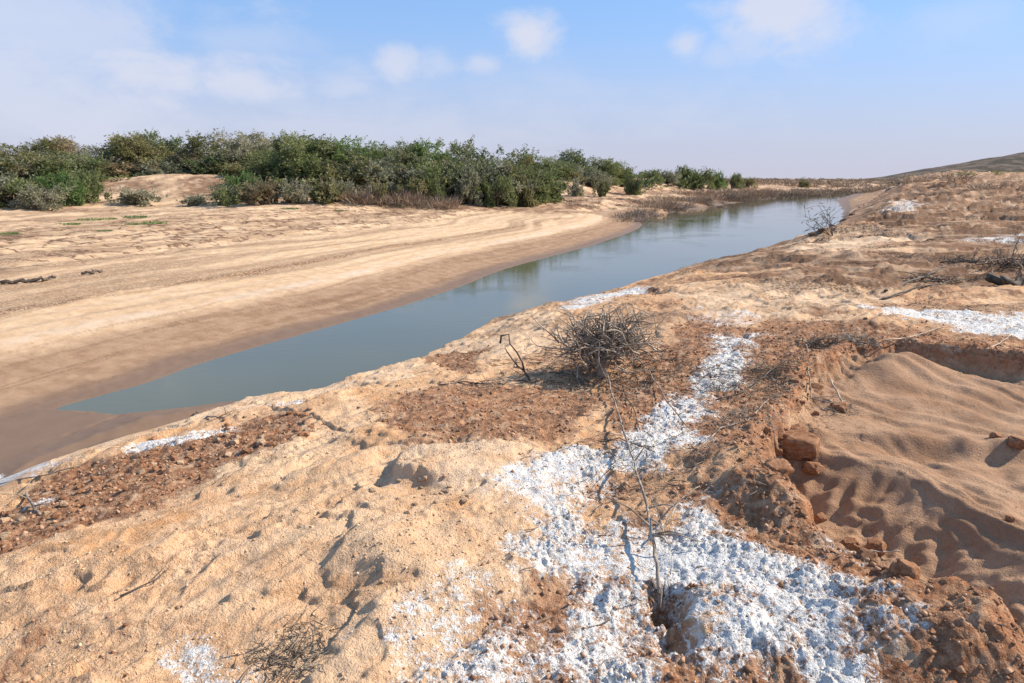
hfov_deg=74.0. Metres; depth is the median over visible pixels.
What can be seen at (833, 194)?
dry brush
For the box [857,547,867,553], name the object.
dirt clod
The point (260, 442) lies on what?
dirt clod
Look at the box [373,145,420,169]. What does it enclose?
tamarisk tree
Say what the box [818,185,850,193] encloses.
dry brush
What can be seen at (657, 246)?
river water
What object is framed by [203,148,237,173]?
tamarisk tree
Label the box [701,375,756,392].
dead shrub
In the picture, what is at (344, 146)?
tamarisk tree
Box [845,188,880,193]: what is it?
dry brush
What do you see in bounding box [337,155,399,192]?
tamarisk bush
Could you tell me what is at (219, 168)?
tamarisk bush
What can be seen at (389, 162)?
tamarisk tree
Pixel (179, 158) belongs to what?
tamarisk tree
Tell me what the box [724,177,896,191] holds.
distant scrub
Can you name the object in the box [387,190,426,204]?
dry brush
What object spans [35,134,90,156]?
tamarisk tree
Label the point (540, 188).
tamarisk bush
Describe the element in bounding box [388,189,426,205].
dry brush
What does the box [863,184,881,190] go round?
dry brush
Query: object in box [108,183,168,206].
shrub
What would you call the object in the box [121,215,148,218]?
grass tuft
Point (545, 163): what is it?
tamarisk tree
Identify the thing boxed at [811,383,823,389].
dirt clod
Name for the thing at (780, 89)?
sky
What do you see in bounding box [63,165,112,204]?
tamarisk bush
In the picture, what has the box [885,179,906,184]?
dry brush
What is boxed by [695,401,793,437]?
dead shrub
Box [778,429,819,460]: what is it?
dirt clod
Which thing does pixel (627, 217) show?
dry brush
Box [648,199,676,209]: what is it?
dry brush
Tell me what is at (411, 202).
dry brush
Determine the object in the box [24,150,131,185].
tamarisk bush
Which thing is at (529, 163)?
tamarisk tree
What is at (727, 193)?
dry brush
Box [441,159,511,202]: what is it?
tamarisk bush
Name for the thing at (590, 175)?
tamarisk bush
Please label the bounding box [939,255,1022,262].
fallen branch
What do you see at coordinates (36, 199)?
tamarisk bush
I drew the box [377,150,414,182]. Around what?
tamarisk tree
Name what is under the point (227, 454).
dirt clod
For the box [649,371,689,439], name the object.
fallen branch
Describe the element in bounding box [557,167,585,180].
tamarisk bush
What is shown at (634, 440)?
fallen branch
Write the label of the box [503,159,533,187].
tamarisk tree
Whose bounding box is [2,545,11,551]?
dirt clod
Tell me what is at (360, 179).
tamarisk bush
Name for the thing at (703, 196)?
dry brush
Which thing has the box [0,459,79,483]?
fallen branch
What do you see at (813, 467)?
dirt clod
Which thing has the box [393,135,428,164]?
tamarisk tree
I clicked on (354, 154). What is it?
tamarisk tree
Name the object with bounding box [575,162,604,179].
tamarisk tree
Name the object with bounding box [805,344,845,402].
fallen branch
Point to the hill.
(1012, 162)
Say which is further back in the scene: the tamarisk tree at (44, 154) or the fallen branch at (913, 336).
the tamarisk tree at (44, 154)
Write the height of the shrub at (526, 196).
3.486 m
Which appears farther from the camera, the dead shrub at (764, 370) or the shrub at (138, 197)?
the shrub at (138, 197)
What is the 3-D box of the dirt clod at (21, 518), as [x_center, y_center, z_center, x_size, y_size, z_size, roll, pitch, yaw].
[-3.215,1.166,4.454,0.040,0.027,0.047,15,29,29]
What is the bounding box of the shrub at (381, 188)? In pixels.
[360,178,388,205]
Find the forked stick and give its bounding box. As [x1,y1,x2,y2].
[499,334,532,382]
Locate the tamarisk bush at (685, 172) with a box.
[675,164,697,187]
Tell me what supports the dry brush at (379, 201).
on the ground
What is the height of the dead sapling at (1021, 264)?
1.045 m
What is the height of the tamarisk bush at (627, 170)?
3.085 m
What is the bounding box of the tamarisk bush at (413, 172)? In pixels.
[391,157,442,194]
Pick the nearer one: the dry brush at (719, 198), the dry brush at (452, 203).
the dry brush at (452, 203)
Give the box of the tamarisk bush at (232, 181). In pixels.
[219,167,260,200]
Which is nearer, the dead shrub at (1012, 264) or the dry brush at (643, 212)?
the dead shrub at (1012, 264)
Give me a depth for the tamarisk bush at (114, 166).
51.52 m
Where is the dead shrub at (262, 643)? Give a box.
[219,613,324,682]
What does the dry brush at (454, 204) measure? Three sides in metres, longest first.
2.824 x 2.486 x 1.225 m
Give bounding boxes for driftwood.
[0,275,55,283]
[81,269,102,274]
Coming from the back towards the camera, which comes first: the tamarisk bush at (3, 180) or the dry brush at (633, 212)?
the dry brush at (633, 212)
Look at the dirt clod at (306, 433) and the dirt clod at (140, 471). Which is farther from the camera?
the dirt clod at (306, 433)
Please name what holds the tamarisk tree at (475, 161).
on the ground
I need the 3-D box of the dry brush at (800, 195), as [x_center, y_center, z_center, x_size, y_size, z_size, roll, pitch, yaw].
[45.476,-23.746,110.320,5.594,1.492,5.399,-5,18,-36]
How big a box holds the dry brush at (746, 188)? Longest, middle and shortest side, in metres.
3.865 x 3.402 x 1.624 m
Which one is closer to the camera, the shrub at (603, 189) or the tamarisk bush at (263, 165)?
the tamarisk bush at (263, 165)
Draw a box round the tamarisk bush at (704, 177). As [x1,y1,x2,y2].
[686,166,717,190]
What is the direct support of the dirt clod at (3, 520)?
on the ground
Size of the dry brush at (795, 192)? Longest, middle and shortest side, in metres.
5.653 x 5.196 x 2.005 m
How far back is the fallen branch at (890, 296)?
11.11 m
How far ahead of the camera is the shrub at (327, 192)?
43.17 m
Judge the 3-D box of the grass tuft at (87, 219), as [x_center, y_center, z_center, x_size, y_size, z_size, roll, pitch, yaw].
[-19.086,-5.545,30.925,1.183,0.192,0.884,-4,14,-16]
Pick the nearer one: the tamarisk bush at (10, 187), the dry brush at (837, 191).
the tamarisk bush at (10, 187)
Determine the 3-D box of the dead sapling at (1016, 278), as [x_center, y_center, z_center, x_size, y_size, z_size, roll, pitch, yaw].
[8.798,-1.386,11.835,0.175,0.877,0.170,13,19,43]
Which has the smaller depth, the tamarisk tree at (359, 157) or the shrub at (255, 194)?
the shrub at (255, 194)
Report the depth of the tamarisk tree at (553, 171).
72.94 m
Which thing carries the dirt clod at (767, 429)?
on the ground
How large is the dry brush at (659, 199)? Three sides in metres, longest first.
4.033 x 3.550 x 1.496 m
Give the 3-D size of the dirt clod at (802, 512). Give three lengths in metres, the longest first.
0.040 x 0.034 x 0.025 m
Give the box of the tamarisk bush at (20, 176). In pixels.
[1,157,41,184]
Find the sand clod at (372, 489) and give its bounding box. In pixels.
[369,487,375,492]
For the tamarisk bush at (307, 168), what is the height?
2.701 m
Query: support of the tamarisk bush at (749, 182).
on the ground
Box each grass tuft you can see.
[0,232,20,234]
[59,222,83,224]
[77,218,106,220]
[120,223,141,224]
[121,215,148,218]
[132,221,166,223]
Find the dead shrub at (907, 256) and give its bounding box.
[878,250,925,259]
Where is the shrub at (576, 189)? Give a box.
[565,174,587,196]
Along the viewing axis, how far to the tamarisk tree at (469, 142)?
53.02 m
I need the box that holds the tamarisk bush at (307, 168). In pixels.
[280,157,354,191]
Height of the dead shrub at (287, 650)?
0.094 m
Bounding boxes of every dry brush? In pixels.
[335,190,375,205]
[336,187,371,202]
[340,191,382,204]
[353,181,387,204]
[366,186,399,204]
[367,196,393,205]
[370,189,413,207]
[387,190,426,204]
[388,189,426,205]
[394,188,433,203]
[400,195,431,208]
[414,197,455,209]
[414,197,460,209]
[415,194,438,205]
[428,191,459,202]
[429,195,466,209]
[580,203,599,208]
[611,210,645,220]
[612,211,638,221]
[613,213,637,221]
[621,209,642,214]
[626,215,650,223]
[627,207,657,215]
[628,201,661,207]
[640,201,663,208]
[645,192,678,200]
[646,198,673,206]
[646,206,661,212]
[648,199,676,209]
[653,194,683,208]
[660,193,686,202]
[662,205,683,211]
[668,186,695,194]
[675,196,718,203]
[676,199,706,203]
[677,201,694,209]
[684,192,711,200]
[689,187,725,195]
[704,193,729,201]
[718,190,740,198]
[733,188,759,200]
[739,186,756,191]
[748,191,771,199]
[768,191,790,197]
[779,189,807,196]
[782,191,805,196]
[791,187,810,193]
[813,188,840,195]
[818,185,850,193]
[842,186,882,192]
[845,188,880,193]
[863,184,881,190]
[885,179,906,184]
[895,176,930,183]
[908,174,947,180]
[926,170,986,182]
[954,180,1011,189]
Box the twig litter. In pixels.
[240,276,1020,682]
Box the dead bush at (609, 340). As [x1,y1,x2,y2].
[532,303,670,389]
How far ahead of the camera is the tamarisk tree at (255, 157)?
54.78 m
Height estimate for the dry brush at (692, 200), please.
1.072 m
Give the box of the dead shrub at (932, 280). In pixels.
[897,271,984,283]
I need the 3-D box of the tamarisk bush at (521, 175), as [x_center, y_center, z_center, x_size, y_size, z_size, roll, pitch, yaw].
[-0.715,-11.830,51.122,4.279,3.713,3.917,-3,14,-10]
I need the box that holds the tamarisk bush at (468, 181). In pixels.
[447,164,482,205]
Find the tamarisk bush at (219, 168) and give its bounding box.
[205,156,250,174]
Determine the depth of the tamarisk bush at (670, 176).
96.52 m
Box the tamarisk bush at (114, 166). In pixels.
[71,154,139,176]
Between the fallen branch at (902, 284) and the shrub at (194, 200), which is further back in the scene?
the shrub at (194, 200)
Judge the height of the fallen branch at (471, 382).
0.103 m
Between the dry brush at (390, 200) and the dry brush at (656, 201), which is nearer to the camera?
the dry brush at (390, 200)
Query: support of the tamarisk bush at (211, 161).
on the ground
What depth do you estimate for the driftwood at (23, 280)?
16.18 m
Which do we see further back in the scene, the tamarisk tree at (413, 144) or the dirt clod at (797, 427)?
the tamarisk tree at (413, 144)
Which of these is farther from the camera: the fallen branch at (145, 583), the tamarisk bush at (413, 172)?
the tamarisk bush at (413, 172)
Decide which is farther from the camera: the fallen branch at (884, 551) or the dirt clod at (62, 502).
the dirt clod at (62, 502)
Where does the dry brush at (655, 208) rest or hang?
on the ground
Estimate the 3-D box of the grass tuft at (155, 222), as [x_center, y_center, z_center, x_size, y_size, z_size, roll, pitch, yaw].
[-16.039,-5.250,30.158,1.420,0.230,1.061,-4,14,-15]
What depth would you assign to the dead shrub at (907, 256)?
15.47 m
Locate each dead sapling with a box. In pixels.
[1012,237,1022,280]
[1020,223,1023,277]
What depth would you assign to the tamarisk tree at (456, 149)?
52.34 m
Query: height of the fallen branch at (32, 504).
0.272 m
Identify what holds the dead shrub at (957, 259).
on the ground
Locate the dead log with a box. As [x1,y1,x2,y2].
[985,273,1023,285]
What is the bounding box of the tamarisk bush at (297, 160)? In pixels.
[254,149,335,191]
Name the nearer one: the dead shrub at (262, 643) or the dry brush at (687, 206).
the dead shrub at (262, 643)
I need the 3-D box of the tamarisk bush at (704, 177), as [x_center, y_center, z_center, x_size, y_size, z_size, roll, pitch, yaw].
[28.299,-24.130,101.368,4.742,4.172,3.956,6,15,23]
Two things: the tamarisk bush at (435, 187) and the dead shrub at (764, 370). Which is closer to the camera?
the dead shrub at (764, 370)
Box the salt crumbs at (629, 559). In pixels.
[39,287,1023,682]
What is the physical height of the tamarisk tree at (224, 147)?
4.396 m
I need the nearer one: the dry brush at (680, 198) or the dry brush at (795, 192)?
the dry brush at (680, 198)
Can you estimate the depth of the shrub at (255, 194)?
41.48 m
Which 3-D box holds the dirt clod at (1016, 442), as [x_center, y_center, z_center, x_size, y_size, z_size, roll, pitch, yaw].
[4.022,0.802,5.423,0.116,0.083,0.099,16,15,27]
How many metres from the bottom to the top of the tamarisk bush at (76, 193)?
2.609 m
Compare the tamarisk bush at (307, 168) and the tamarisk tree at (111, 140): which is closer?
the tamarisk bush at (307, 168)
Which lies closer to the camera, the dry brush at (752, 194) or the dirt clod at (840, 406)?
the dirt clod at (840, 406)
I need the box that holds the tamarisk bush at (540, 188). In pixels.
[502,164,557,204]
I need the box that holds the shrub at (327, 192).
[288,173,348,204]
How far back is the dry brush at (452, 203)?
44.93 m
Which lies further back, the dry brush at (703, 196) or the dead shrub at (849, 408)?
the dry brush at (703, 196)
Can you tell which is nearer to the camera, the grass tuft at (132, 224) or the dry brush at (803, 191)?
the grass tuft at (132, 224)
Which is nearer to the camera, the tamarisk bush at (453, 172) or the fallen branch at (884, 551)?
the fallen branch at (884, 551)
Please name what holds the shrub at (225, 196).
on the ground
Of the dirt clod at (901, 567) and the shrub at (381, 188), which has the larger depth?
the shrub at (381, 188)
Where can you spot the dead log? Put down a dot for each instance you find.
(997, 280)
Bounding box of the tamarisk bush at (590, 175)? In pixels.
[574,165,613,187]
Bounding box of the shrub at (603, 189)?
[591,174,611,196]
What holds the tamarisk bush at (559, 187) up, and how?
on the ground
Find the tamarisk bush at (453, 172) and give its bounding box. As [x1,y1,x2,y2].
[418,158,488,199]
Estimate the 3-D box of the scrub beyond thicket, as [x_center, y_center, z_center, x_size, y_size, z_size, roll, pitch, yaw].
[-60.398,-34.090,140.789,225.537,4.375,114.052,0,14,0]
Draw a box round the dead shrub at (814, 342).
[769,328,874,357]
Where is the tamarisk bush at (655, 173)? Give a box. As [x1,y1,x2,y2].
[641,169,665,184]
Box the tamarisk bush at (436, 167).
[400,149,465,195]
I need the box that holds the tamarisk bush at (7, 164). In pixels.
[0,147,87,189]
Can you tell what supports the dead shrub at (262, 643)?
on the ground
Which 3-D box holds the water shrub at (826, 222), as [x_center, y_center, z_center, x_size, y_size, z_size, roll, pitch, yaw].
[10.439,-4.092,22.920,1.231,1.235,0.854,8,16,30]
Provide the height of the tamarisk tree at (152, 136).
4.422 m
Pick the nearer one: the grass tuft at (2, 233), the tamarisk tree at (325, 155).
the grass tuft at (2, 233)
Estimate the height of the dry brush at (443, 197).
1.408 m
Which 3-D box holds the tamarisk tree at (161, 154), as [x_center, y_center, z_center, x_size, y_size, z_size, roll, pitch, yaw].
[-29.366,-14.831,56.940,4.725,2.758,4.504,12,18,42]
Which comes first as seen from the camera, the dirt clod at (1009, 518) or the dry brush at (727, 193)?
the dirt clod at (1009, 518)
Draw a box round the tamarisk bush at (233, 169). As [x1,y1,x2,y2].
[218,158,266,175]
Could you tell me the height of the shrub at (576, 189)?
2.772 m
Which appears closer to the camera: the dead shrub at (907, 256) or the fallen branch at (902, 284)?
the fallen branch at (902, 284)
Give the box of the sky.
[0,0,1023,178]
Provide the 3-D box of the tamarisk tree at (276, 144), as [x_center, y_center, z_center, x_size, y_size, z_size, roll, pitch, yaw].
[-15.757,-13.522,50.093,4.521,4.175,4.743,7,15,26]
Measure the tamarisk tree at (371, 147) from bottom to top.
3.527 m
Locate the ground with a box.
[0,170,1023,682]
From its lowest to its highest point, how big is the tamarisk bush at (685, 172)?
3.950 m
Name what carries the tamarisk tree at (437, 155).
on the ground
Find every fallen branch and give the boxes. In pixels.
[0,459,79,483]
[12,491,48,515]
[120,566,169,596]
[196,406,238,417]
[439,377,515,385]
[600,423,668,451]
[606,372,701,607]
[607,378,639,429]
[648,486,711,541]
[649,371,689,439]
[690,357,758,373]
[695,396,785,449]
[716,352,795,400]
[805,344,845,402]
[830,380,842,401]
[869,549,899,552]
[879,276,985,299]
[882,326,944,341]
[884,265,945,291]
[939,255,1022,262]
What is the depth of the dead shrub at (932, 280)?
12.03 m
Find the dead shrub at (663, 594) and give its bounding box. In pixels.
[632,567,682,606]
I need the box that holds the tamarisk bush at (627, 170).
[615,165,634,186]
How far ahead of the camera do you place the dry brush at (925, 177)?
90.13 m
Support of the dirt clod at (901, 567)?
on the ground
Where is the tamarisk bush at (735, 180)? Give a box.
[723,172,744,189]
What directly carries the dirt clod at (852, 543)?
on the ground
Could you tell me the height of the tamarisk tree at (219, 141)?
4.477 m
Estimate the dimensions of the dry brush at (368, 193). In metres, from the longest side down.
3.132 x 2.878 x 1.858 m
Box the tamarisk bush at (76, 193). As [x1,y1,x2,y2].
[33,166,88,206]
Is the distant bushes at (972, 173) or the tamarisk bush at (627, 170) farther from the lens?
the distant bushes at (972, 173)
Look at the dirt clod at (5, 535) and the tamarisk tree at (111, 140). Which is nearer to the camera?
the dirt clod at (5, 535)
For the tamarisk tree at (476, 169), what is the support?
on the ground
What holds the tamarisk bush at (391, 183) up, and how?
on the ground
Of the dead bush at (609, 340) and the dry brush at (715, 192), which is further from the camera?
the dry brush at (715, 192)
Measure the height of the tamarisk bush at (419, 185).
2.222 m
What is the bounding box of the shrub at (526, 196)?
[512,166,542,206]
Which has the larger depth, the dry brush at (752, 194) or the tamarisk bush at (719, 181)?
the tamarisk bush at (719, 181)
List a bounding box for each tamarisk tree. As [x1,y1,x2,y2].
[0,136,69,158]
[0,145,35,158]
[2,149,56,171]
[6,148,87,170]
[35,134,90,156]
[59,143,111,161]
[59,150,117,177]
[94,133,145,175]
[96,130,175,176]
[103,149,143,164]
[124,128,177,161]
[146,148,178,164]
[155,135,188,156]
[163,150,204,174]
[176,129,220,174]
[193,128,257,173]
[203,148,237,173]
[206,132,272,155]
[224,128,296,166]
[239,147,264,165]
[239,148,279,165]
[262,130,323,162]
[266,148,317,177]
[268,129,341,182]
[287,133,342,168]
[328,135,397,168]
[329,145,364,170]
[332,148,389,189]
[344,141,406,166]
[369,154,405,189]
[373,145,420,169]
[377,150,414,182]
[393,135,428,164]
[397,137,453,164]
[398,148,432,171]
[436,133,491,161]
[436,156,470,173]
[442,141,485,165]
[463,157,495,193]
[466,143,511,171]
[469,155,498,189]
[501,144,552,200]
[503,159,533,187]
[510,147,539,199]
[533,154,576,176]
[539,166,571,177]
[540,156,581,173]
[557,147,595,171]
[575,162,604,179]
[589,156,622,181]
[593,161,637,185]
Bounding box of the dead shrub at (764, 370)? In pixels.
[718,360,820,382]
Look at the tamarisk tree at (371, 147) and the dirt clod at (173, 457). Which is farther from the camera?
the tamarisk tree at (371, 147)
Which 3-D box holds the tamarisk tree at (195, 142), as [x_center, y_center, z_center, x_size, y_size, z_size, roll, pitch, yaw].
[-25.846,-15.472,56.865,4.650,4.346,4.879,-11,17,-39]
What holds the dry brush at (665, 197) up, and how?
on the ground
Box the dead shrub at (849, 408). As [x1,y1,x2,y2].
[813,396,864,415]
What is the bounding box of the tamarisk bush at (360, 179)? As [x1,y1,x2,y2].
[312,154,381,191]
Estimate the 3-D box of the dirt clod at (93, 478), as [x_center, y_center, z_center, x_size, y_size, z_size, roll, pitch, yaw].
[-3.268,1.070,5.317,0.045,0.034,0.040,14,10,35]
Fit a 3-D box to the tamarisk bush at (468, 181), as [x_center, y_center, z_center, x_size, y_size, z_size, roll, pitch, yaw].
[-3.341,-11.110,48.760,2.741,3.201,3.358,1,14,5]
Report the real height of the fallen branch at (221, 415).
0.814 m
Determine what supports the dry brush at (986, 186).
on the ground
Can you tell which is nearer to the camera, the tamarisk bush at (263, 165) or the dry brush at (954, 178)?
the tamarisk bush at (263, 165)
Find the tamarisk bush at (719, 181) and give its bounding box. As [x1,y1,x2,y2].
[705,170,728,189]
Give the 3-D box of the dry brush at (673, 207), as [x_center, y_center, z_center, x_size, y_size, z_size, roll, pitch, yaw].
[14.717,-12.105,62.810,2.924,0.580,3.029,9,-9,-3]
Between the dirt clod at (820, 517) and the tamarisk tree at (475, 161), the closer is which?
the dirt clod at (820, 517)
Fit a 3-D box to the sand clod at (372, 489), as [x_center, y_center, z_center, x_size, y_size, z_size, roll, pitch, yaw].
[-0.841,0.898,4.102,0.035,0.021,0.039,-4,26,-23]
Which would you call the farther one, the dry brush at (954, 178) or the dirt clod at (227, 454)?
the dry brush at (954, 178)
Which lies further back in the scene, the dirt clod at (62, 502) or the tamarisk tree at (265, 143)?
the tamarisk tree at (265, 143)
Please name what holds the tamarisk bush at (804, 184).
on the ground
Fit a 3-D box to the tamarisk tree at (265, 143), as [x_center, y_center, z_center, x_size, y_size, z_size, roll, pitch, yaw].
[-21.136,-15.522,57.096,6.440,4.644,6.566,-10,17,-35]
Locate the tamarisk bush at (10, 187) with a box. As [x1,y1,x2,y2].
[0,173,42,207]
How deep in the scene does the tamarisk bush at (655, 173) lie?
91.74 m
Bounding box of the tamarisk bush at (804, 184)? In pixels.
[798,176,810,187]
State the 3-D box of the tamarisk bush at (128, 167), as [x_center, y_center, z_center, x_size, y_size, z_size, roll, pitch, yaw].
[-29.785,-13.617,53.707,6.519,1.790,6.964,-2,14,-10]
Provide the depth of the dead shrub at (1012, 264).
13.58 m
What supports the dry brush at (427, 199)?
on the ground
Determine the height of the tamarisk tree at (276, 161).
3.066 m
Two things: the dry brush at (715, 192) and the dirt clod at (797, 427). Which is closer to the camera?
the dirt clod at (797, 427)
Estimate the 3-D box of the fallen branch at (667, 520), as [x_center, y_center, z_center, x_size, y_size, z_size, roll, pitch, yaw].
[0.882,0.899,3.769,0.606,0.156,0.236,-11,17,-37]
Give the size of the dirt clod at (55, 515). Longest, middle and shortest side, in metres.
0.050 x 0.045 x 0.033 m
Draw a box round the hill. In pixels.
[867,152,1023,178]
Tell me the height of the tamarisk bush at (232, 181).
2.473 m
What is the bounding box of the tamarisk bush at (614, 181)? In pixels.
[600,171,623,185]
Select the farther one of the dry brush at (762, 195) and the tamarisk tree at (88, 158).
the dry brush at (762, 195)
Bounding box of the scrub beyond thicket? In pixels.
[634,171,715,189]
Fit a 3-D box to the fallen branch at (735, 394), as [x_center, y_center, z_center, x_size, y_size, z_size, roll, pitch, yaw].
[2.514,0.254,6.556,0.297,0.203,2.019,12,18,41]
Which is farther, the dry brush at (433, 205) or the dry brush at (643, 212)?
the dry brush at (643, 212)
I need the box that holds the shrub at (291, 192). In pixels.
[273,176,312,203]
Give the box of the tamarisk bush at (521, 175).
[491,160,530,205]
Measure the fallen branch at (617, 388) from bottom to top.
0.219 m
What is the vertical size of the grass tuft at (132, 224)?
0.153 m
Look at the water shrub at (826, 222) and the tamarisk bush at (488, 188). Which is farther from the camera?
the tamarisk bush at (488, 188)
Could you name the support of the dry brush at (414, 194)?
on the ground
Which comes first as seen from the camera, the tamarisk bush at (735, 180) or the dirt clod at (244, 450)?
the dirt clod at (244, 450)
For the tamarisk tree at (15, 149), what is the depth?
52.71 m
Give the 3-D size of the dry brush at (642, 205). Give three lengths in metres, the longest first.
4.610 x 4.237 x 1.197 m
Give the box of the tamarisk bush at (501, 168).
[470,157,532,202]
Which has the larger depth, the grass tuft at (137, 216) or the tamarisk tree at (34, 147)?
the tamarisk tree at (34, 147)
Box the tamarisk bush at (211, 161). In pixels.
[171,153,248,174]
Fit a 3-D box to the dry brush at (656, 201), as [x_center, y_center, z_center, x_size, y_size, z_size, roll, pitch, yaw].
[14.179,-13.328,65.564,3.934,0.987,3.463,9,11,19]
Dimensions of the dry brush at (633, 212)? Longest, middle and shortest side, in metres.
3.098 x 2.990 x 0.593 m
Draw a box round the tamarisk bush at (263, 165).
[239,149,310,189]
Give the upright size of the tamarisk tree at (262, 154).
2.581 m
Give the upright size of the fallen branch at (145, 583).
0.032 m
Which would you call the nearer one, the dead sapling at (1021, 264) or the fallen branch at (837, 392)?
the fallen branch at (837, 392)
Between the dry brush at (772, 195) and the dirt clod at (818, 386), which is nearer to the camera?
the dirt clod at (818, 386)
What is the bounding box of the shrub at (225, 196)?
[200,181,242,206]
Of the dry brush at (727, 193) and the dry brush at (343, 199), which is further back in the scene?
the dry brush at (727, 193)
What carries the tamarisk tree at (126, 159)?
on the ground
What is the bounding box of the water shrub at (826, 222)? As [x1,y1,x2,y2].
[802,202,842,235]
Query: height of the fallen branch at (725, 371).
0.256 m
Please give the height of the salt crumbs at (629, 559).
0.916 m
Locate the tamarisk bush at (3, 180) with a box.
[0,166,17,201]
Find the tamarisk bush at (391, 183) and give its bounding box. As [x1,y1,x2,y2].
[376,154,429,196]
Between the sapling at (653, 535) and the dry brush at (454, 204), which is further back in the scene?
the dry brush at (454, 204)
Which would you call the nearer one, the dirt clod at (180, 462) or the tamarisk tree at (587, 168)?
the dirt clod at (180, 462)
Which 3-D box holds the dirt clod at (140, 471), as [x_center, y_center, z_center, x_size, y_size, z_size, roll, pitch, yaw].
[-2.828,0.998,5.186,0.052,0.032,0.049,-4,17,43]
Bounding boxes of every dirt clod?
[0,517,9,524]
[0,531,11,539]
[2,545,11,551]
[16,516,26,521]
[51,512,61,518]
[59,500,67,506]
[76,488,85,494]
[90,475,97,480]
[136,469,145,473]
[170,455,177,459]
[177,460,183,465]
[225,452,231,456]
[230,439,238,444]
[241,448,248,453]
[256,438,265,445]
[268,441,275,446]
[303,431,309,436]
[761,458,794,475]
[764,426,770,432]
[775,449,782,454]
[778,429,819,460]
[782,423,788,430]
[791,424,802,429]
[799,509,806,516]
[802,461,823,473]
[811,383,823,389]
[814,512,826,522]
[829,401,847,411]
[842,537,860,551]
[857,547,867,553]
[858,550,877,564]
[865,538,886,556]
[888,558,920,579]
[989,432,1002,437]
[1005,514,1014,521]
[1007,435,1023,448]
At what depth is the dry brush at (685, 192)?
85.15 m
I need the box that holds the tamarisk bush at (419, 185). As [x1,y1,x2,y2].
[395,174,434,200]
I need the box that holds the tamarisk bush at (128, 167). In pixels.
[98,158,169,176]
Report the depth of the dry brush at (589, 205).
54.72 m
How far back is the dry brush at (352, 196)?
44.21 m
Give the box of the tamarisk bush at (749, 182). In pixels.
[741,177,757,188]
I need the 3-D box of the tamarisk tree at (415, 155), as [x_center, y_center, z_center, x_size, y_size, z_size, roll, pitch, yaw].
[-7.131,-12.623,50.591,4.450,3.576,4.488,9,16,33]
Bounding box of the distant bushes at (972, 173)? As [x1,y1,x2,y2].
[893,169,1022,185]
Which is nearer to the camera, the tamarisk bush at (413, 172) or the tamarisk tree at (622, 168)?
the tamarisk bush at (413, 172)
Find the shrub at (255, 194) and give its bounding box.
[235,173,279,204]
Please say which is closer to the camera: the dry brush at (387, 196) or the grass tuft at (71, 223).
the grass tuft at (71, 223)
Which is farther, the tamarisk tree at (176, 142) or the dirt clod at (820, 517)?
the tamarisk tree at (176, 142)
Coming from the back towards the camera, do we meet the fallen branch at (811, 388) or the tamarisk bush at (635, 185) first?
the tamarisk bush at (635, 185)
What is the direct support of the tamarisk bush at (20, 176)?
on the ground
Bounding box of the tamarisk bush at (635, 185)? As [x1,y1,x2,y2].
[623,166,645,194]
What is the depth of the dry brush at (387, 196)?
44.88 m
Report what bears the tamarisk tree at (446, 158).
on the ground
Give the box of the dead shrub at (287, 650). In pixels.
[263,639,316,665]
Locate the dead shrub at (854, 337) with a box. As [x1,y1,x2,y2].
[821,327,895,350]
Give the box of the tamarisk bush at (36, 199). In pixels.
[8,180,76,210]
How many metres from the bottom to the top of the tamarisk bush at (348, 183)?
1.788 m
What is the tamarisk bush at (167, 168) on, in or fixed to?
on the ground
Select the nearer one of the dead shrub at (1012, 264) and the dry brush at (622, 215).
the dead shrub at (1012, 264)
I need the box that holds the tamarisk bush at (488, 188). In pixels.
[479,171,517,206]
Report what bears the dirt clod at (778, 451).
on the ground
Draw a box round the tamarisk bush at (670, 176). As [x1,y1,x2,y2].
[661,168,681,183]
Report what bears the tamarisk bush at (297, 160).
on the ground
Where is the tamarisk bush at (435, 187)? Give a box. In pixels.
[421,166,451,201]
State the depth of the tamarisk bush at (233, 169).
51.34 m
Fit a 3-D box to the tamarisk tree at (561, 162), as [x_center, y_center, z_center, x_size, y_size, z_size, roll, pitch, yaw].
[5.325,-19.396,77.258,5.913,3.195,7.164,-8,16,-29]
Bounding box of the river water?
[55,190,874,413]
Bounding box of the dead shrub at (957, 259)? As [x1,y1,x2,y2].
[920,253,1003,267]
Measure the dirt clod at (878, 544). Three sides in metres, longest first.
0.100 x 0.098 x 0.087 m
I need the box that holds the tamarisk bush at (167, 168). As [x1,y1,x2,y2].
[95,157,193,176]
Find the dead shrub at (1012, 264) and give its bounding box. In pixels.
[968,248,1023,269]
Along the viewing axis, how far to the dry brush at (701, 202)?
74.47 m
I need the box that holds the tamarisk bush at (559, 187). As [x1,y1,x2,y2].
[534,164,572,202]
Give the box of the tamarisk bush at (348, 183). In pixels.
[324,177,359,201]
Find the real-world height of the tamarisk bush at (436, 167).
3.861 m
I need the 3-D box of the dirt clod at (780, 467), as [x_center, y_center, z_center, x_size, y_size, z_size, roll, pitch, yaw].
[1.573,0.764,4.049,0.144,0.094,0.139,-15,32,-24]
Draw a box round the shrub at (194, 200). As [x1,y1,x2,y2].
[176,191,210,205]
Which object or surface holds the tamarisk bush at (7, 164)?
on the ground
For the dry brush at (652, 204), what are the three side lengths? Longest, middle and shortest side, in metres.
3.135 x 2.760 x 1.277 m

